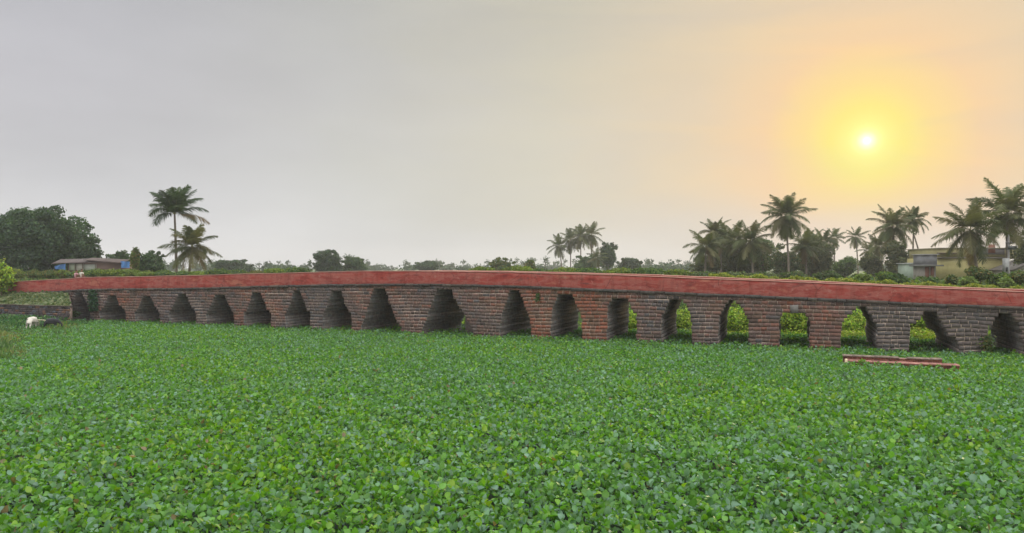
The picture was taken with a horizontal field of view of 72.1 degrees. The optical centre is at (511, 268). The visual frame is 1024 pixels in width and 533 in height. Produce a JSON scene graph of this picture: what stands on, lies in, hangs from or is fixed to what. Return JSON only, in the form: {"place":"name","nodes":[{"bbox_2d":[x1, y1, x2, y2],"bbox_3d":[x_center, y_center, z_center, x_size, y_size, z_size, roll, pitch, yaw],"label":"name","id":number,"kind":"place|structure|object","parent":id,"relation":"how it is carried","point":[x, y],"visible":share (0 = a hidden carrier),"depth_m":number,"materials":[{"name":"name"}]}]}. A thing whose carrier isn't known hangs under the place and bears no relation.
{"place":"outdoors","nodes":[
{"label":"outdoors","id":0,"kind":"place"},
{"bbox_2d":[0,290,71,305],"bbox_3d":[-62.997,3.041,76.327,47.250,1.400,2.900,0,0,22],"label":"grass bank","id":1,"kind":"structure","parent":0,"point":[8,296],"depth_m":70.58,"materials":[{"name":"green plant"}]},
{"bbox_2d":[0,322,1022,532],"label":"water","id":2,"kind":"structure","parent":0,"point":[490,497],"depth_m":18.43,"materials":[{"name":"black liquid"}]},
{"bbox_2d":[0,296,72,322],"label":"retaining wall","id":3,"kind":"structure","parent":2,"relation":"in","point":[56,311],"depth_m":67.36,"materials":[{"name":"brick"}]},
{"bbox_2d":[0,318,1023,532],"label":"water hyacinth","id":4,"kind":"object","parent":2,"relation":"on","point":[962,463],"visible":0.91,"depth_m":21.68,"materials":[{"name":"green plant"}]},
{"bbox_2d":[842,354,959,372],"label":"brick platform","id":5,"kind":"structure","parent":2,"relation":"in","point":[912,361],"depth_m":37.39,"materials":[{"name":"brick"}]},
{"bbox_2d":[0,0,1023,268],"label":"sky","id":6,"kind":"structure","parent":0,"point":[389,133],"materials":[{"name":"grey"}]},
{"bbox_2d":[171,269,990,334],"bbox_3d":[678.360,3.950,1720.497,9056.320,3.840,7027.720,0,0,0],"label":"ground","id":7,"kind":"structure","parent":0,"point":[680,305],"depth_m":63.23,"materials":[{"name":"plant"}]},
{"bbox_2d":[0,256,17,295],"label":"roadside bush","id":8,"kind":"object","parent":7,"relation":"on","point":[6,280],"visible":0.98,"depth_m":72.56,"materials":[{"name":"green plant"}]},
{"bbox_2d":[7,268,26,278],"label":"garden shrub","id":9,"kind":"object","parent":7,"relation":"on","point":[19,274],"visible":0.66,"depth_m":101.25,"materials":[{"name":"green plant"}]},
{"bbox_2d":[22,269,42,279],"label":"garden shrub","id":10,"kind":"object","parent":7,"relation":"on","point":[32,273],"visible":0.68,"depth_m":99.96,"materials":[{"name":"green plant"}]},
{"bbox_2d":[0,320,81,359],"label":"rough grass","id":11,"kind":"structure","parent":7,"relation":"on","point":[8,341],"depth_m":52.12,"materials":[{"name":"green plant"}]},
{"bbox_2d":[26,317,38,328],"bbox_3d":[-41.948,4.791,61.613,0.564,1.118,1.925,0,0,-8],"label":"grazing cow","id":12,"kind":"object","parent":11,"relation":"on","point":[30,320],"visible":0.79,"depth_m":61.17},
{"bbox_2d":[0,313,89,327],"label":"pond weeds","id":13,"kind":"object","parent":7,"relation":"on","point":[16,320],"visible":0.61,"depth_m":64.63,"materials":[{"name":"green plant"}]},
{"bbox_2d":[36,270,56,278],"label":"garden shrub","id":14,"kind":"object","parent":7,"relation":"on","point":[49,274],"visible":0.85,"depth_m":98.67,"materials":[{"name":"green plant"}]},
{"bbox_2d":[0,205,101,272],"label":"spreading tree","id":15,"kind":"object","parent":7,"relation":"on","point":[42,238],"visible":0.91,"depth_m":120.03,"materials":[{"name":"green plant"}]},
{"bbox_2d":[41,318,62,326],"bbox_3d":[-39.840,4.816,61.035,1.706,0.991,0.500,0,0,-20],"label":"grazing buffalo","id":16,"kind":"object","parent":7,"relation":"on","point":[54,321],"visible":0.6,"depth_m":60.87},
{"bbox_2d":[54,269,70,278],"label":"garden shrub","id":17,"kind":"object","parent":7,"relation":"on","point":[59,274],"visible":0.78,"depth_m":97.71,"materials":[{"name":"green plant"}]},
{"bbox_2d":[63,232,103,269],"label":"round tree","id":18,"kind":"object","parent":7,"relation":"on","point":[83,246],"visible":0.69,"depth_m":120.13,"materials":[{"name":"green plant"}]},
{"bbox_2d":[51,258,133,277],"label":"tin roofed shack","id":19,"kind":"structure","parent":7,"relation":"on","point":[92,263],"depth_m":107.40,"materials":[{"name":"paint"}]},
{"bbox_2d":[92,268,120,276],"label":"garden shrub","id":20,"kind":"object","parent":7,"relation":"on","point":[106,273],"visible":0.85,"depth_m":94.64,"materials":[{"name":"green plant"}]},
{"bbox_2d":[105,250,130,261],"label":"round tree","id":21,"kind":"object","parent":7,"relation":"on","point":[121,255],"visible":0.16,"depth_m":134.25,"materials":[{"name":"green plant"}]},
{"bbox_2d":[115,269,141,276],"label":"garden shrub","id":22,"kind":"object","parent":7,"relation":"on","point":[125,272],"visible":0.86,"depth_m":94.60,"materials":[{"name":"green plant"}]},
{"bbox_2d":[130,247,139,269],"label":"tree","id":23,"kind":"object","parent":7,"relation":"on","point":[134,258],"visible":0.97,"depth_m":101.68,"materials":[{"name":"green plant"}]},
{"bbox_2d":[133,270,157,275],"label":"garden shrub","id":24,"kind":"object","parent":7,"relation":"on","point":[144,273],"visible":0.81,"depth_m":92.38,"materials":[{"name":"green plant"}]},
{"bbox_2d":[136,250,166,271],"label":"round tree","id":25,"kind":"object","parent":7,"relation":"on","point":[150,261],"visible":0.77,"depth_m":116.95,"materials":[{"name":"green plant"}]},
{"bbox_2d":[146,184,209,272],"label":"coconut palm","id":26,"kind":"object","parent":7,"relation":"on","point":[174,202],"visible":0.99,"depth_m":105.54,"materials":[{"name":"green plant"}]},
{"bbox_2d":[157,223,221,271],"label":"coconut palm","id":27,"kind":"object","parent":7,"relation":"on","point":[199,251],"visible":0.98,"depth_m":102.47,"materials":[{"name":"green plant"}]},
{"bbox_2d":[203,268,230,274],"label":"garden shrub","id":28,"kind":"object","parent":7,"relation":"on","point":[215,271],"visible":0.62,"depth_m":86.20,"materials":[{"name":"green plant"}]},
{"bbox_2d":[211,259,256,271],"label":"round tree","id":29,"kind":"object","parent":7,"relation":"on","point":[232,264],"visible":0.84,"depth_m":236.69,"materials":[{"name":"green plant"}]},
{"bbox_2d":[280,266,311,272],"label":"garden shrub","id":30,"kind":"object","parent":7,"relation":"on","point":[294,269],"visible":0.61,"depth_m":83.46,"materials":[{"name":"green plant"}]},
{"bbox_2d":[313,249,344,271],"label":"round tree","id":31,"kind":"object","parent":7,"relation":"on","point":[328,262],"visible":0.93,"depth_m":197.99,"materials":[{"name":"green plant"}]},
{"bbox_2d":[341,256,367,270],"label":"round tree","id":32,"kind":"object","parent":7,"relation":"on","point":[355,264],"visible":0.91,"depth_m":202.51,"materials":[{"name":"green plant"}]},
{"bbox_2d":[413,260,442,270],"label":"round tree","id":33,"kind":"object","parent":7,"relation":"on","point":[426,265],"visible":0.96,"depth_m":287.09,"materials":[{"name":"green plant"}]},
{"bbox_2d":[12,254,886,272],"bbox_3d":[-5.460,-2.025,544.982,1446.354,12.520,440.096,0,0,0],"label":"treeline","id":34,"kind":"object","parent":7,"relation":"on","point":[666,266],"visible":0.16,"depth_m":436.39,"materials":[{"name":"green plant"}]},
{"bbox_2d":[468,266,495,270],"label":"garden shrub","id":35,"kind":"object","parent":7,"relation":"on","point":[480,268],"visible":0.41,"depth_m":74.11,"materials":[{"name":"green plant"}]},
{"bbox_2d":[487,257,515,270],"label":"bushy tree","id":36,"kind":"object","parent":7,"relation":"on","point":[497,263],"visible":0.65,"depth_m":163.76,"materials":[{"name":"green plant"}]},
{"bbox_2d":[0,270,1023,354],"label":"stone bridge","id":37,"kind":"structure","parent":7,"relation":"on","point":[504,303],"depth_m":52.90,"materials":[{"name":"brick"}]},
{"bbox_2d":[85,289,99,311],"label":"creeper","id":38,"kind":"object","parent":37,"relation":"attached to","point":[92,295],"visible":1,"depth_m":69.02,"materials":[{"name":"green plant"}]},
{"bbox_2d":[976,334,996,350],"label":"bush","id":39,"kind":"object","parent":37,"relation":"attached to","point":[987,343],"depth_m":41.71,"materials":[{"name":"green plant"}]},
{"bbox_2d":[496,265,533,270],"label":"garden shrub","id":40,"kind":"object","parent":7,"relation":"on","point":[520,268],"visible":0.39,"depth_m":73.32,"materials":[{"name":"green plant"}]},
{"bbox_2d":[15,275,1023,286],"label":"scrub","id":41,"kind":"object","parent":7,"relation":"on","point":[941,281],"visible":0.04,"depth_m":83.01,"materials":[{"name":"green plant"}]},
{"bbox_2d":[546,233,569,266],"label":"coconut palm","id":42,"kind":"object","parent":7,"relation":"on","point":[558,252],"visible":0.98,"depth_m":231.83,"materials":[{"name":"green plant"}]},
{"bbox_2d":[547,266,579,271],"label":"garden shrub","id":43,"kind":"object","parent":7,"relation":"on","point":[566,269],"visible":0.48,"depth_m":72.20,"materials":[{"name":"green plant"}]},
{"bbox_2d":[557,228,584,267],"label":"coconut palm","id":44,"kind":"object","parent":7,"relation":"on","point":[567,243],"visible":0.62,"depth_m":235.91,"materials":[{"name":"green plant"}]},
{"bbox_2d":[568,224,596,254],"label":"coconut palm","id":45,"kind":"object","parent":7,"relation":"on","point":[580,230],"visible":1,"depth_m":229.67,"materials":[{"name":"green plant"}]},
{"bbox_2d":[574,253,601,268],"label":"bushy tree","id":46,"kind":"object","parent":7,"relation":"on","point":[582,263],"visible":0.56,"depth_m":222.54,"materials":[{"name":"green plant"}]},
{"bbox_2d":[575,221,605,253],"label":"coconut palm","id":47,"kind":"object","parent":7,"relation":"on","point":[592,230],"visible":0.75,"depth_m":233.74,"materials":[{"name":"green plant"}]},
{"bbox_2d":[576,267,604,272],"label":"garden shrub","id":48,"kind":"object","parent":7,"relation":"on","point":[590,270],"visible":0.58,"depth_m":70.31,"materials":[{"name":"green plant"}]},
{"bbox_2d":[586,247,607,267],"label":"coconut palm","id":49,"kind":"object","parent":7,"relation":"on","point":[595,262],"visible":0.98,"depth_m":214.82,"materials":[{"name":"green plant"}]},
{"bbox_2d":[597,241,617,269],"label":"bushy tree","id":50,"kind":"object","parent":7,"relation":"on","point":[609,261],"visible":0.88,"depth_m":227.15,"materials":[{"name":"green plant"}]},
{"bbox_2d":[602,267,632,273],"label":"garden shrub","id":51,"kind":"object","parent":7,"relation":"on","point":[618,270],"visible":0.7,"depth_m":69.50,"materials":[{"name":"green plant"}]},
{"bbox_2d":[615,257,642,269],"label":"round tree","id":52,"kind":"object","parent":7,"relation":"on","point":[631,263],"visible":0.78,"depth_m":238.00,"materials":[{"name":"green plant"}]},
{"bbox_2d":[628,305,636,328],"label":"bank bush","id":53,"kind":"object","parent":7,"relation":"on","point":[632,323],"visible":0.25,"depth_m":62.69,"materials":[{"name":"green plant"}]},
{"bbox_2d":[625,267,664,274],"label":"garden shrub","id":54,"kind":"object","parent":7,"relation":"on","point":[650,270],"visible":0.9,"depth_m":68.11,"materials":[{"name":"green plant"}]},
{"bbox_2d":[662,268,693,275],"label":"garden shrub","id":55,"kind":"object","parent":7,"relation":"on","point":[682,272],"visible":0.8,"depth_m":67.85,"materials":[{"name":"green plant"}]},
{"bbox_2d":[676,305,691,330],"bbox_3d":[14.907,4.610,62.610,4.405,3.492,4.626,0,0,28],"label":"bank bush","id":56,"kind":"object","parent":7,"relation":"on","point":[681,320],"visible":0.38,"depth_m":61.62,"materials":[{"name":"green plant"}]},
{"bbox_2d":[688,270,715,276],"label":"garden shrub","id":57,"kind":"object","parent":7,"relation":"on","point":[703,273],"visible":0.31,"depth_m":68.27,"materials":[{"name":"green plant"}]},
{"bbox_2d":[689,255,721,273],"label":"bushy tree","id":58,"kind":"object","parent":7,"relation":"on","point":[699,267],"visible":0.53,"depth_m":132.80,"materials":[{"name":"green plant"}]},
{"bbox_2d":[683,229,728,271],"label":"coconut palm","id":59,"kind":"object","parent":7,"relation":"on","point":[706,251],"visible":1,"depth_m":127.66,"materials":[{"name":"green plant"}]},
{"bbox_2d":[699,218,730,260],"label":"coconut palm","id":60,"kind":"object","parent":7,"relation":"on","point":[714,226],"visible":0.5,"depth_m":139.69,"materials":[{"name":"green plant"}]},
{"bbox_2d":[703,223,736,272],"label":"coconut palm","id":61,"kind":"object","parent":7,"relation":"on","point":[720,250],"visible":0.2,"depth_m":139.57,"materials":[{"name":"green plant"}]},
{"bbox_2d":[711,232,738,271],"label":"bushy tree","id":62,"kind":"object","parent":7,"relation":"on","point":[724,267],"visible":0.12,"depth_m":147.78,"materials":[{"name":"green plant"}]},
{"bbox_2d":[714,220,750,270],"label":"coconut palm","id":63,"kind":"object","parent":7,"relation":"on","point":[728,247],"visible":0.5,"depth_m":132.74,"materials":[{"name":"green plant"}]},
{"bbox_2d":[727,305,748,331],"bbox_3d":[19.422,4.474,60.575,4.965,3.223,4.733,0,0,30],"label":"bank bush","id":64,"kind":"object","parent":7,"relation":"on","point":[741,321],"visible":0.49,"depth_m":59.66,"materials":[{"name":"green plant"}]},
{"bbox_2d":[725,245,761,273],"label":"bushy tree","id":65,"kind":"object","parent":7,"relation":"on","point":[731,264],"visible":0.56,"depth_m":130.98,"materials":[{"name":"green plant"}]},
{"bbox_2d":[725,220,772,272],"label":"coconut palm","id":66,"kind":"object","parent":7,"relation":"on","point":[749,250],"visible":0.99,"depth_m":125.54,"materials":[{"name":"green plant"}]},
{"bbox_2d":[740,238,784,272],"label":"bushy tree","id":67,"kind":"object","parent":7,"relation":"on","point":[764,263],"visible":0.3,"depth_m":142.95,"materials":[{"name":"green plant"}]},
{"bbox_2d":[767,251,801,273],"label":"bushy tree","id":68,"kind":"object","parent":7,"relation":"on","point":[780,260],"visible":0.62,"depth_m":128.87,"materials":[{"name":"green plant"}]},
{"bbox_2d":[760,192,817,272],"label":"coconut palm","id":69,"kind":"object","parent":7,"relation":"on","point":[785,225],"visible":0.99,"depth_m":124.51,"materials":[{"name":"green plant"}]},
{"bbox_2d":[774,271,809,277],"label":"garden shrub","id":70,"kind":"object","parent":7,"relation":"on","point":[788,274],"visible":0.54,"depth_m":65.07,"materials":[{"name":"green plant"}]},
{"bbox_2d":[780,313,807,332],"bbox_3d":[23.741,4.341,59.269,4.395,2.976,4.522,0,0,-43],"label":"bank bush","id":71,"kind":"object","parent":7,"relation":"on","point":[796,318],"visible":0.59,"depth_m":58.16,"materials":[{"name":"green plant"}]},
{"bbox_2d":[784,228,825,275],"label":"coconut palm","id":72,"kind":"object","parent":7,"relation":"on","point":[805,241],"visible":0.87,"depth_m":131.73,"materials":[{"name":"green plant"}]},
{"bbox_2d":[790,232,835,276],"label":"bushy tree","id":73,"kind":"object","parent":7,"relation":"on","point":[826,262],"visible":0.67,"depth_m":135.69,"materials":[{"name":"green plant"}]},
{"bbox_2d":[811,269,841,280],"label":"garden shrub","id":74,"kind":"object","parent":7,"relation":"on","point":[824,275],"visible":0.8,"depth_m":62.41,"materials":[{"name":"green plant"}]},
{"bbox_2d":[814,227,841,246],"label":"coconut palm","id":75,"kind":"object","parent":7,"relation":"on","point":[827,238],"visible":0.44,"depth_m":164.82,"materials":[{"name":"green plant"}]},
{"bbox_2d":[824,228,845,261],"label":"coconut palm","id":76,"kind":"object","parent":7,"relation":"on","point":[834,231],"visible":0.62,"depth_m":199.82,"materials":[{"name":"green plant"}]},
{"bbox_2d":[832,256,861,276],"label":"bushy tree","id":77,"kind":"object","parent":7,"relation":"on","point":[845,266],"visible":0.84,"depth_m":148.74,"materials":[{"name":"green plant"}]},
{"bbox_2d":[841,306,865,332],"bbox_3d":[27.647,4.318,57.381,3.897,3.180,4.720,0,0,25],"label":"bank bush","id":78,"kind":"object","parent":7,"relation":"on","point":[852,322],"visible":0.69,"depth_m":56.38,"materials":[{"name":"green plant"}]},
{"bbox_2d":[841,328,866,342],"bbox_3d":[25.771,5.302,53.091,4.254,1.529,3.724,0,0,-38],"label":"bank bush","id":79,"kind":"object","parent":7,"relation":"on","point":[852,333],"visible":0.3,"depth_m":52.66,"materials":[{"name":"green plant"}]},
{"bbox_2d":[843,226,869,273],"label":"coconut palm","id":80,"kind":"object","parent":7,"relation":"on","point":[855,239],"visible":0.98,"depth_m":189.93,"materials":[{"name":"green plant"}]},
{"bbox_2d":[851,272,871,281],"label":"garden shrub","id":81,"kind":"object","parent":7,"relation":"on","point":[860,277],"visible":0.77,"depth_m":60.02,"materials":[{"name":"green plant"}]},
{"bbox_2d":[708,272,1023,288],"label":"hedge","id":82,"kind":"object","parent":7,"relation":"on","point":[883,281],"visible":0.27,"depth_m":59.07,"materials":[{"name":"green plant"}]},
{"bbox_2d":[854,240,880,257],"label":"coconut palm","id":83,"kind":"object","parent":7,"relation":"on","point":[866,246],"visible":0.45,"depth_m":169.98,"materials":[{"name":"green plant"}]},
{"bbox_2d":[858,252,884,277],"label":"bushy tree","id":84,"kind":"object","parent":7,"relation":"on","point":[872,265],"visible":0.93,"depth_m":134.09,"materials":[{"name":"green plant"}]},
{"bbox_2d":[863,231,884,263],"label":"coconut palm","id":85,"kind":"object","parent":7,"relation":"on","point":[876,250],"visible":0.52,"depth_m":139.82,"materials":[{"name":"green plant"}]},
{"bbox_2d":[875,271,892,283],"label":"garden shrub","id":86,"kind":"object","parent":7,"relation":"on","point":[881,275],"visible":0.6,"depth_m":60.13,"materials":[{"name":"green plant"}]},
{"bbox_2d":[865,204,918,248],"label":"coconut palm","id":87,"kind":"object","parent":7,"relation":"on","point":[889,232],"visible":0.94,"depth_m":121.49,"materials":[{"name":"green plant"}]},
{"bbox_2d":[880,240,912,273],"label":"bushy tree","id":88,"kind":"object","parent":7,"relation":"on","point":[897,252],"visible":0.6,"depth_m":117.47,"materials":[{"name":"green plant"}]},
{"bbox_2d":[886,273,908,283],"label":"garden shrub","id":89,"kind":"object","parent":7,"relation":"on","point":[899,278],"visible":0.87,"depth_m":58.71,"materials":[{"name":"green plant"}]},
{"bbox_2d":[896,263,912,278],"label":"pale hut","id":90,"kind":"object","parent":7,"relation":"on","point":[905,269],"visible":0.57,"depth_m":107.62,"materials":[{"name":"paint"}]},
{"bbox_2d":[899,206,931,248],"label":"coconut palm","id":91,"kind":"object","parent":7,"relation":"on","point":[918,220],"visible":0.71,"depth_m":125.75,"materials":[{"name":"green plant"}]},
{"bbox_2d":[910,316,934,332],"bbox_3d":[32.016,4.183,55.554,3.795,2.996,4.272,0,0,42],"label":"bank bush","id":92,"kind":"object","parent":7,"relation":"on","point":[921,323],"visible":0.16,"depth_m":54.73,"materials":[{"name":"green plant"}]},
{"bbox_2d":[910,327,935,343],"bbox_3d":[29.727,5.087,51.877,3.972,1.551,4.379,0,0,0],"label":"bank bush","id":93,"kind":"object","parent":7,"relation":"on","point":[926,334],"visible":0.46,"depth_m":51.12,"materials":[{"name":"green plant"}]},
{"bbox_2d":[909,254,943,280],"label":"concrete room","id":94,"kind":"object","parent":7,"relation":"on","point":[924,265],"visible":0.76,"depth_m":100.30,"materials":[{"name":"paint"}]},
{"bbox_2d":[943,274,959,284],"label":"garden shrub","id":95,"kind":"object","parent":7,"relation":"on","point":[951,279],"visible":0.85,"depth_m":58.39,"materials":[{"name":"green plant"}]},
{"bbox_2d":[907,244,1013,279],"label":"yellow house","id":96,"kind":"structure","parent":7,"relation":"on","point":[995,256],"depth_m":104.00,"materials":[{"name":"paint"}]},
{"bbox_2d":[958,276,977,284],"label":"garden shrub","id":97,"kind":"object","parent":7,"relation":"on","point":[964,280],"visible":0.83,"depth_m":56.79,"materials":[{"name":"green plant"}]},
{"bbox_2d":[930,197,1012,282],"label":"coconut palm","id":98,"kind":"object","parent":7,"relation":"on","point":[975,216],"visible":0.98,"depth_m":87.65,"materials":[{"name":"green plant"}]},
{"bbox_2d":[964,266,995,283],"bbox_3d":[38.457,0.980,57.922,2.290,2.443,2.378,0,0,0],"label":"garden shrub","id":99,"kind":"object","parent":7,"relation":"on","point":[979,274],"visible":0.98,"depth_m":57.51,"materials":[{"name":"green plant"}]},
{"bbox_2d":[965,177,1023,257],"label":"coconut palm","id":100,"kind":"object","parent":7,"relation":"on","point":[1010,200],"visible":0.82,"depth_m":91.48,"materials":[{"name":"green plant"}]},
{"bbox_2d":[987,272,1012,286],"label":"garden shrub","id":101,"kind":"object","parent":7,"relation":"on","point":[994,280],"visible":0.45,"depth_m":57.14,"materials":[{"name":"green plant"}]},
{"bbox_2d":[989,260,1023,274],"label":"lean to shed","id":102,"kind":"object","parent":7,"relation":"on","point":[997,269],"visible":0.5,"depth_m":99.83,"materials":[{"name":"paint"}]},
{"bbox_2d":[997,277,1015,287],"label":"garden shrub","id":103,"kind":"object","parent":7,"relation":"on","point":[1004,282],"visible":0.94,"depth_m":56.16,"materials":[{"name":"green plant"}]},
{"bbox_2d":[1002,235,1016,274],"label":"utility pole","id":104,"kind":"object","parent":7,"relation":"on","point":[1006,265],"visible":0.86,"depth_m":89.82,"materials":[{"name":"paint"}]},
{"bbox_2d":[1005,229,1023,265],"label":"bushy tree","id":105,"kind":"object","parent":7,"relation":"on","point":[1018,256],"visible":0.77,"depth_m":99.46,"materials":[{"name":"green plant"}]},
{"bbox_2d":[1008,269,1023,285],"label":"garden shrub","id":106,"kind":"object","parent":7,"relation":"on","point":[1017,277],"visible":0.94,"depth_m":56.58,"materials":[{"name":"green plant"}]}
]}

